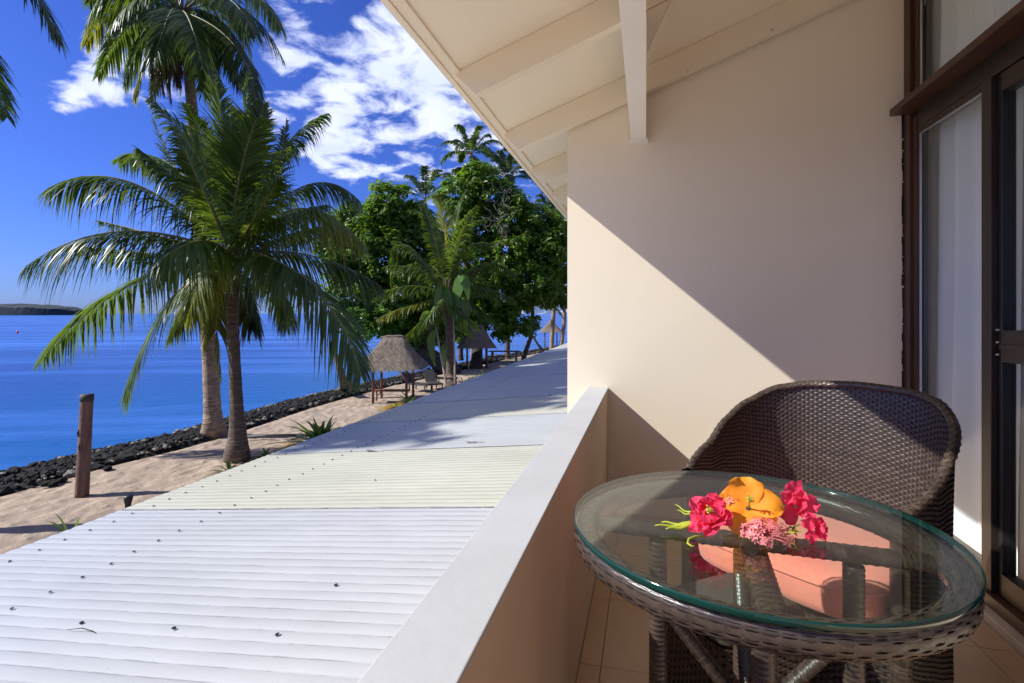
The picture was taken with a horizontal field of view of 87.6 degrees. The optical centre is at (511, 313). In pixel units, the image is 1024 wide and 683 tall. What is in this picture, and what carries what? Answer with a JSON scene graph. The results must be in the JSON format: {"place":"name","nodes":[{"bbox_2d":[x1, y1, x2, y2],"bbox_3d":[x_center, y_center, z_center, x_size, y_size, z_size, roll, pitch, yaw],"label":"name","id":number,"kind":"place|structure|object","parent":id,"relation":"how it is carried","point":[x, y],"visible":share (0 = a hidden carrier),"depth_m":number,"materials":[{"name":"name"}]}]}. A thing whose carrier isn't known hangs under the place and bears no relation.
{"place":"outdoors","nodes":[
{"label":"outdoors","id":0,"kind":"place"},
{"bbox_2d":[0,303,87,314],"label":"island","id":1,"kind":"structure","parent":0,"point":[21,309],"depth_m":1349.74,"materials":[{"name":"green plant"}]},
{"bbox_2d":[0,353,565,556],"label":"sand ground","id":2,"kind":"structure","parent":0,"point":[25,515],"depth_m":13.37,"materials":[{"name":"beige sand"}]},
{"bbox_2d":[0,485,16,494],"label":"stone","id":3,"kind":"object","parent":2,"relation":"on","point":[6,489],"visible":1,"depth_m":12.06,"materials":[{"name":"black stone"}]},
{"bbox_2d":[0,0,68,128],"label":"coconut palm","id":4,"kind":"object","parent":2,"relation":"on","point":[54,34],"visible":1,"depth_m":10.60,"materials":[{"name":"green palm leaf"},{"name":"pale bark"}]},
{"bbox_2d":[41,479,60,486],"bbox_3d":[-10.850,4.004,12.547,0.326,0.171,0.266,0,0,-16],"label":"stone","id":5,"kind":"object","parent":2,"relation":"on","point":[52,483],"visible":1,"depth_m":12.50,"materials":[{"name":"grey stone"}]},
{"bbox_2d":[45,514,79,531],"bbox_3d":[-7.405,3.722,8.922,1.792,0.536,0.817,0,0,5],"label":"lily clump","id":6,"kind":"object","parent":2,"relation":"on","point":[64,525],"visible":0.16,"depth_m":9.26,"materials":[{"name":"green plant"}]},
{"bbox_2d":[58,477,67,482],"bbox_3d":[-10.801,3.998,12.801,0.228,0.131,0.237,0,0,-41],"label":"stone","id":7,"kind":"object","parent":2,"relation":"on","point":[63,479],"visible":0.85,"depth_m":12.76,"materials":[{"name":"black stone"}]},
{"bbox_2d":[63,469,75,477],"bbox_3d":[-10.993,3.994,13.321,0.260,0.202,0.435,0,0,-10],"label":"stone","id":8,"kind":"object","parent":2,"relation":"on","point":[70,473],"visible":0.71,"depth_m":13.22,"materials":[{"name":"grey stone"}]},
{"bbox_2d":[74,393,93,497],"bbox_3d":[-9.520,2.943,11.867,0.365,2.287,0.300,0,0,14],"label":"timber post","id":9,"kind":"object","parent":2,"relation":"on","point":[83,460],"visible":1,"depth_m":11.78,"materials":[{"name":"brown wood"}]},
{"bbox_2d":[91,464,105,469],"bbox_3d":[-10.764,4.005,13.891,0.308,0.147,0.263,0,0,-45],"label":"stone","id":10,"kind":"object","parent":2,"relation":"on","point":[98,466],"visible":0.92,"depth_m":13.83,"materials":[{"name":"grey stone"}]},
{"bbox_2d":[102,465,112,470],"bbox_3d":[-10.437,3.998,13.770,0.237,0.131,0.228,0,0,33],"label":"stone","id":11,"kind":"object","parent":2,"relation":"on","point":[107,468],"visible":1,"depth_m":13.70,"materials":[{"name":"black stone"}]},
{"bbox_2d":[105,457,123,464],"bbox_3d":[-10.810,4.007,14.468,0.373,0.208,0.436,0,0,29],"label":"stone","id":12,"kind":"object","parent":2,"relation":"on","point":[118,460],"visible":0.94,"depth_m":14.41,"materials":[{"name":"grey stone"}]},
{"bbox_2d":[116,451,136,462],"bbox_3d":[-10.723,3.981,14.848,0.671,0.316,0.528,0,0,22],"label":"stone","id":13,"kind":"object","parent":2,"relation":"on","point":[126,456],"visible":0.8,"depth_m":14.73,"materials":[{"name":"grey stone"}]},
{"bbox_2d":[123,494,132,507],"bbox_3d":[-4.601,3.092,6.399,0.097,1.816,0.100,0,0,14],"label":"garden light","id":14,"kind":"object","parent":2,"relation":"on","point":[128,498],"visible":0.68,"depth_m":6.37,"materials":[{"name":"black plastic"}]},
{"bbox_2d":[80,0,287,440],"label":"coconut palm","id":15,"kind":"object","parent":2,"relation":"on","point":[176,41],"visible":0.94,"depth_m":16.55,"materials":[{"name":"green plant"}]},
{"bbox_2d":[17,65,385,462],"bbox_3d":[-8.713,-1.470,15.024,10.450,11.532,7.052,0,0,14],"label":"coconut palm","id":16,"kind":"object","parent":2,"relation":"on","point":[233,183],"visible":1,"depth_m":13.79,"materials":[{"name":"green plant"}]},
{"bbox_2d":[206,460,240,474],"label":"lily clump","id":17,"kind":"object","parent":2,"relation":"on","point":[228,465],"visible":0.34,"depth_m":13.31,"materials":[{"name":"green plant"}]},
{"bbox_2d":[244,445,276,460],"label":"lily clump","id":18,"kind":"object","parent":2,"relation":"on","point":[265,453],"visible":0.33,"depth_m":14.63,"materials":[{"name":"green plant"}]},
{"bbox_2d":[247,434,295,437],"bbox_3d":[-7.767,3.943,17.211,1.539,0.103,0.130,0,0,-8],"label":"driftwood","id":19,"kind":"object","parent":2,"relation":"on","point":[274,435],"visible":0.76,"depth_m":17.19,"materials":[{"name":"grey wood"}]},
{"bbox_2d":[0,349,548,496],"bbox_3d":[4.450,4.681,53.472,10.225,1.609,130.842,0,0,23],"label":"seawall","id":20,"kind":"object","parent":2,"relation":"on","point":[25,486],"visible":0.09,"depth_m":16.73,"materials":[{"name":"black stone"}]},
{"bbox_2d":[0,345,558,486],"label":"lava rock bank","id":21,"kind":"structure","parent":2,"relation":"on","point":[31,472],"depth_m":16.48,"materials":[{"name":"black stone"}]},
{"bbox_2d":[0,347,545,485],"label":"coral rubble","id":22,"kind":"object","parent":21,"relation":"on","point":[141,452],"visible":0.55,"depth_m":17.59,"materials":[{"name":"stone"}]},
{"bbox_2d":[262,415,339,453],"bbox_3d":[-5.769,3.489,16.048,3.155,1.003,3.533,0,0,14],"label":"lily clump","id":23,"kind":"object","parent":2,"relation":"on","point":[318,430],"visible":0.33,"depth_m":15.80,"materials":[{"name":"green plant"}]},
{"bbox_2d":[334,306,366,390],"bbox_3d":[-8.404,1.997,26.457,1.576,4.659,3.541,0,0,-34],"label":"leaning tree","id":24,"kind":"object","parent":2,"relation":"on","point":[343,386],"visible":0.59,"depth_m":25.40,"materials":[{"name":"green plant"}]},
{"bbox_2d":[377,402,399,410],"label":"lily clump","id":25,"kind":"object","parent":2,"relation":"on","point":[390,407],"visible":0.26,"depth_m":22.30,"materials":[{"name":"yellow plant"}]},
{"bbox_2d":[312,178,465,374],"bbox_3d":[-8.409,-2.302,37.247,10.581,14.364,6.172,0,0,-4],"label":"broadleaf tree","id":26,"kind":"object","parent":2,"relation":"on","point":[381,224],"visible":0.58,"depth_m":35.77,"materials":[{"name":"green plant"}]},
{"bbox_2d":[367,335,431,402],"bbox_3d":[-5.493,2.545,24.763,3.251,3.110,3.306,0,0,2],"label":"thatched shelter","id":27,"kind":"object","parent":2,"relation":"on","point":[395,353],"visible":0.82,"depth_m":24.06,"materials":[{"name":"grey wicker"}]},
{"bbox_2d":[389,393,416,405],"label":"lily clump","id":28,"kind":"object","parent":2,"relation":"on","point":[407,400],"visible":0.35,"depth_m":23.50,"materials":[{"name":"green plant"}]},
{"bbox_2d":[400,371,431,391],"bbox_3d":[-4.968,3.535,27.762,1.697,0.930,0.600,0,0,29],"label":"beach lounger","id":29,"kind":"object","parent":2,"relation":"on","point":[416,384],"visible":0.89,"depth_m":27.75,"materials":[{"name":"brown wood"}]},
{"bbox_2d":[403,165,443,205],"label":"coconut palm","id":30,"kind":"object","parent":2,"relation":"on","point":[426,186],"visible":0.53,"depth_m":46.54,"materials":[{"name":"green plant"}]},
{"bbox_2d":[423,370,442,390],"bbox_3d":[-4.195,3.535,28.307,0.600,0.930,1.697,0,0,-26],"label":"chair","id":31,"kind":"object","parent":2,"relation":"on","point":[429,376],"visible":0.92,"depth_m":28.68,"materials":[{"name":"brown wood"}]},
{"bbox_2d":[426,367,457,380],"bbox_3d":[-3.949,3.535,30.199,1.697,0.930,0.600,0,0,4],"label":"beach lounger","id":32,"kind":"object","parent":2,"relation":"on","point":[437,377],"visible":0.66,"depth_m":30.12,"materials":[{"name":"brown wood"}]},
{"bbox_2d":[372,189,518,387],"bbox_3d":[-3.608,-1.396,30.631,7.998,11.648,5.905,0,0,14],"label":"coconut palm","id":33,"kind":"object","parent":2,"relation":"on","point":[450,264],"visible":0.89,"depth_m":29.85,"materials":[{"name":"green plant"}]},
{"bbox_2d":[418,274,473,384],"bbox_3d":[-3.612,0.909,29.314,2.965,6.248,1.152,0,0,14],"label":"banana plant","id":34,"kind":"object","parent":2,"relation":"on","point":[458,299],"visible":0.91,"depth_m":29.48,"materials":[{"name":"plant"}]},
{"bbox_2d":[424,167,488,360],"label":"coconut palm","id":35,"kind":"object","parent":2,"relation":"on","point":[460,351],"visible":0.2,"depth_m":45.75,"materials":[{"name":"green plant"}]},
{"bbox_2d":[439,124,503,359],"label":"coconut palm","id":36,"kind":"object","parent":2,"relation":"on","point":[470,143],"visible":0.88,"depth_m":43.58,"materials":[{"name":"green plant"}]},
{"bbox_2d":[456,325,497,368],"bbox_3d":[-2.596,2.475,39.342,3.038,3.250,3.093,0,0,-6],"label":"thatched shelter","id":37,"kind":"object","parent":2,"relation":"on","point":[482,340],"visible":0.9,"depth_m":38.55,"materials":[{"name":"grey wicker"}]},
{"bbox_2d":[429,158,566,368],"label":"broadleaf tree","id":38,"kind":"object","parent":2,"relation":"on","point":[531,237],"visible":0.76,"depth_m":40.76,"materials":[{"name":"green plant"}]},
{"bbox_2d":[488,350,519,361],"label":"picnic table","id":39,"kind":"object","parent":2,"relation":"on","point":[492,354],"visible":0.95,"depth_m":44.41,"materials":[{"name":"grey wood"}]},
{"bbox_2d":[485,147,540,358],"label":"coconut palm","id":40,"kind":"object","parent":2,"relation":"on","point":[510,162],"visible":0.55,"depth_m":46.52,"materials":[{"name":"green plant"}]},
{"bbox_2d":[504,279,563,359],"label":"coconut palm","id":41,"kind":"object","parent":2,"relation":"on","point":[526,349],"visible":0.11,"depth_m":45.32,"materials":[{"name":"green plant"}]},
{"bbox_2d":[533,335,544,351],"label":"leaning tree","id":42,"kind":"object","parent":2,"relation":"on","point":[539,346],"visible":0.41,"depth_m":54.75,"materials":[{"name":"brown plant"}]},
{"bbox_2d":[534,190,564,348],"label":"coconut palm","id":43,"kind":"object","parent":2,"relation":"on","point":[548,202],"visible":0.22,"depth_m":50.32,"materials":[{"name":"green plant"}]},
{"bbox_2d":[538,320,560,347],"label":"thatched shelter","id":44,"kind":"object","parent":2,"relation":"on","point":[546,328],"visible":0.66,"depth_m":63.40,"materials":[{"name":"grey wicker"}]},
{"bbox_2d":[559,285,566,345],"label":"coconut palm","id":45,"kind":"object","parent":2,"relation":"on","point":[562,336],"visible":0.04,"depth_m":50.31,"materials":[{"name":"brown plant"}]},
{"bbox_2d":[357,0,928,682],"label":"hotel balcony","id":46,"kind":"structure","parent":2,"relation":"on","point":[719,184],"depth_m":2.71,"materials":[{"name":"beige paint"}]},
{"bbox_2d":[0,343,566,682],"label":"veranda roof","id":47,"kind":"structure","parent":46,"relation":"attached to","point":[328,557],"depth_m":2.88,"materials":[{"name":"painted iron"},{"name":"white painted wood"}]},
{"bbox_2d":[67,628,96,633],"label":"twig","id":48,"kind":"object","parent":47,"relation":"on","point":[83,628],"visible":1,"depth_m":2.20,"materials":[{"name":"plant"}]},
{"bbox_2d":[576,513,1023,682],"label":"balcony floor","id":49,"kind":"structure","parent":46,"relation":"on","point":[984,653],"depth_m":1.78,"materials":[{"name":"ceramic"}]},
{"bbox_2d":[667,573,808,682],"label":"footstool","id":50,"kind":"object","parent":49,"relation":"on","point":[684,665],"visible":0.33,"depth_m":1.26,"materials":[{"name":"plastic"}]},
{"bbox_2d":[574,471,986,682],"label":"bistro table","id":51,"kind":"object","parent":49,"relation":"on","point":[757,625],"visible":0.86,"depth_m":0.86,"materials":[{"name":"clear glass"}]},
{"bbox_2d":[655,504,690,529],"bbox_3d":[0.271,0.350,0.924,0.067,0.025,0.078,0,0,-11],"label":"bud spike","id":52,"kind":"object","parent":51,"relation":"on","point":[681,525],"visible":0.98,"depth_m":0.90,"materials":[{"name":"yellow plant"}]},
{"bbox_2d":[687,535,703,546],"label":"curled stem","id":53,"kind":"object","parent":51,"relation":"on","point":[692,537],"visible":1,"depth_m":0.86,"materials":[{"name":"plant"}]},
{"bbox_2d":[688,492,732,536],"bbox_3d":[0.328,0.332,0.882,0.071,0.062,0.067,0,0,14],"label":"pink flower","id":54,"kind":"object","parent":51,"relation":"on","point":[710,514],"visible":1,"depth_m":0.87,"materials":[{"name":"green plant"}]},
{"bbox_2d":[719,477,784,534],"bbox_3d":[0.404,0.330,0.911,0.101,0.089,0.069,0,0,39],"label":"orange flower","id":55,"kind":"object","parent":51,"relation":"on","point":[758,498],"visible":0.8,"depth_m":0.91,"materials":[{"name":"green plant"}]},
{"bbox_2d":[725,495,740,504],"bbox_3d":[0.383,0.326,0.934,0.031,0.016,0.027,0,0,-6],"label":"floret cluster","id":56,"kind":"object","parent":55,"relation":"attached to","point":[727,500],"visible":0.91,"depth_m":0.93,"materials":[{"name":"pink plant"}]},
{"bbox_2d":[724,524,803,546],"bbox_3d":[0.414,0.359,0.858,0.141,0.017,0.058,0,0,-4],"label":"leaf sprig","id":57,"kind":"object","parent":51,"relation":"on","point":[794,529],"visible":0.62,"depth_m":0.87,"materials":[{"name":"plant"}]},
{"bbox_2d":[734,516,794,547],"bbox_3d":[0.405,0.347,0.856,0.089,0.035,0.074,0,0,14],"label":"floret cluster","id":58,"kind":"object","parent":51,"relation":"on","point":[758,528],"visible":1,"depth_m":0.84,"materials":[{"name":"pink plant"}]},
{"bbox_2d":[779,480,820,525],"bbox_3d":[0.493,0.325,0.920,0.071,0.074,0.046,0,0,-16],"label":"pink flower","id":59,"kind":"object","parent":51,"relation":"on","point":[793,494],"visible":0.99,"depth_m":0.92,"materials":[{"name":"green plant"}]},
{"bbox_2d":[800,511,827,544],"bbox_3d":[0.492,0.350,0.867,0.044,0.043,0.037,0,0,14],"label":"pink flower","id":60,"kind":"object","parent":51,"relation":"on","point":[811,522],"visible":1,"depth_m":0.87,"materials":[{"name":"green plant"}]},
{"bbox_2d":[681,380,961,682],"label":"wicker chair","id":61,"kind":"object","parent":49,"relation":"on","point":[897,447],"visible":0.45,"depth_m":1.63,"materials":[{"name":"wicker"}]},
{"bbox_2d":[890,0,1023,657],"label":"window wall","id":62,"kind":"structure","parent":46,"relation":"on","point":[987,65],"depth_m":1.96,"materials":[{"name":"brown metal"}]},
{"bbox_2d":[926,0,1020,78],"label":"curtain","id":63,"kind":"object","parent":62,"relation":"hanging from","point":[954,28],"visible":0.62,"depth_m":2.44,"materials":[{"name":"white fabric"}]},
{"bbox_2d":[929,86,1023,579],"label":"curtain","id":64,"kind":"object","parent":62,"relation":"hanging from","point":[955,261],"visible":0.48,"depth_m":2.34,"materials":[{"name":"white fabric"}]},
{"bbox_2d":[0,314,566,495],"bbox_3d":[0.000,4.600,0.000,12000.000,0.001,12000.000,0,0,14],"label":"sea","id":65,"kind":"structure","parent":0,"point":[39,415],"depth_m":37.66,"materials":[{"name":"liquid"}]},
{"bbox_2d":[0,0,566,313],"label":"sky","id":66,"kind":"structure","parent":0,"point":[391,109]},
{"bbox_2d":[258,307,329,313],"bbox_3d":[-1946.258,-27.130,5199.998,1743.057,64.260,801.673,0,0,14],"label":"distant land","id":67,"kind":"structure","parent":0,"point":[266,312],"depth_m":5063.25,"materials":[{"name":"blue"}]}
]}

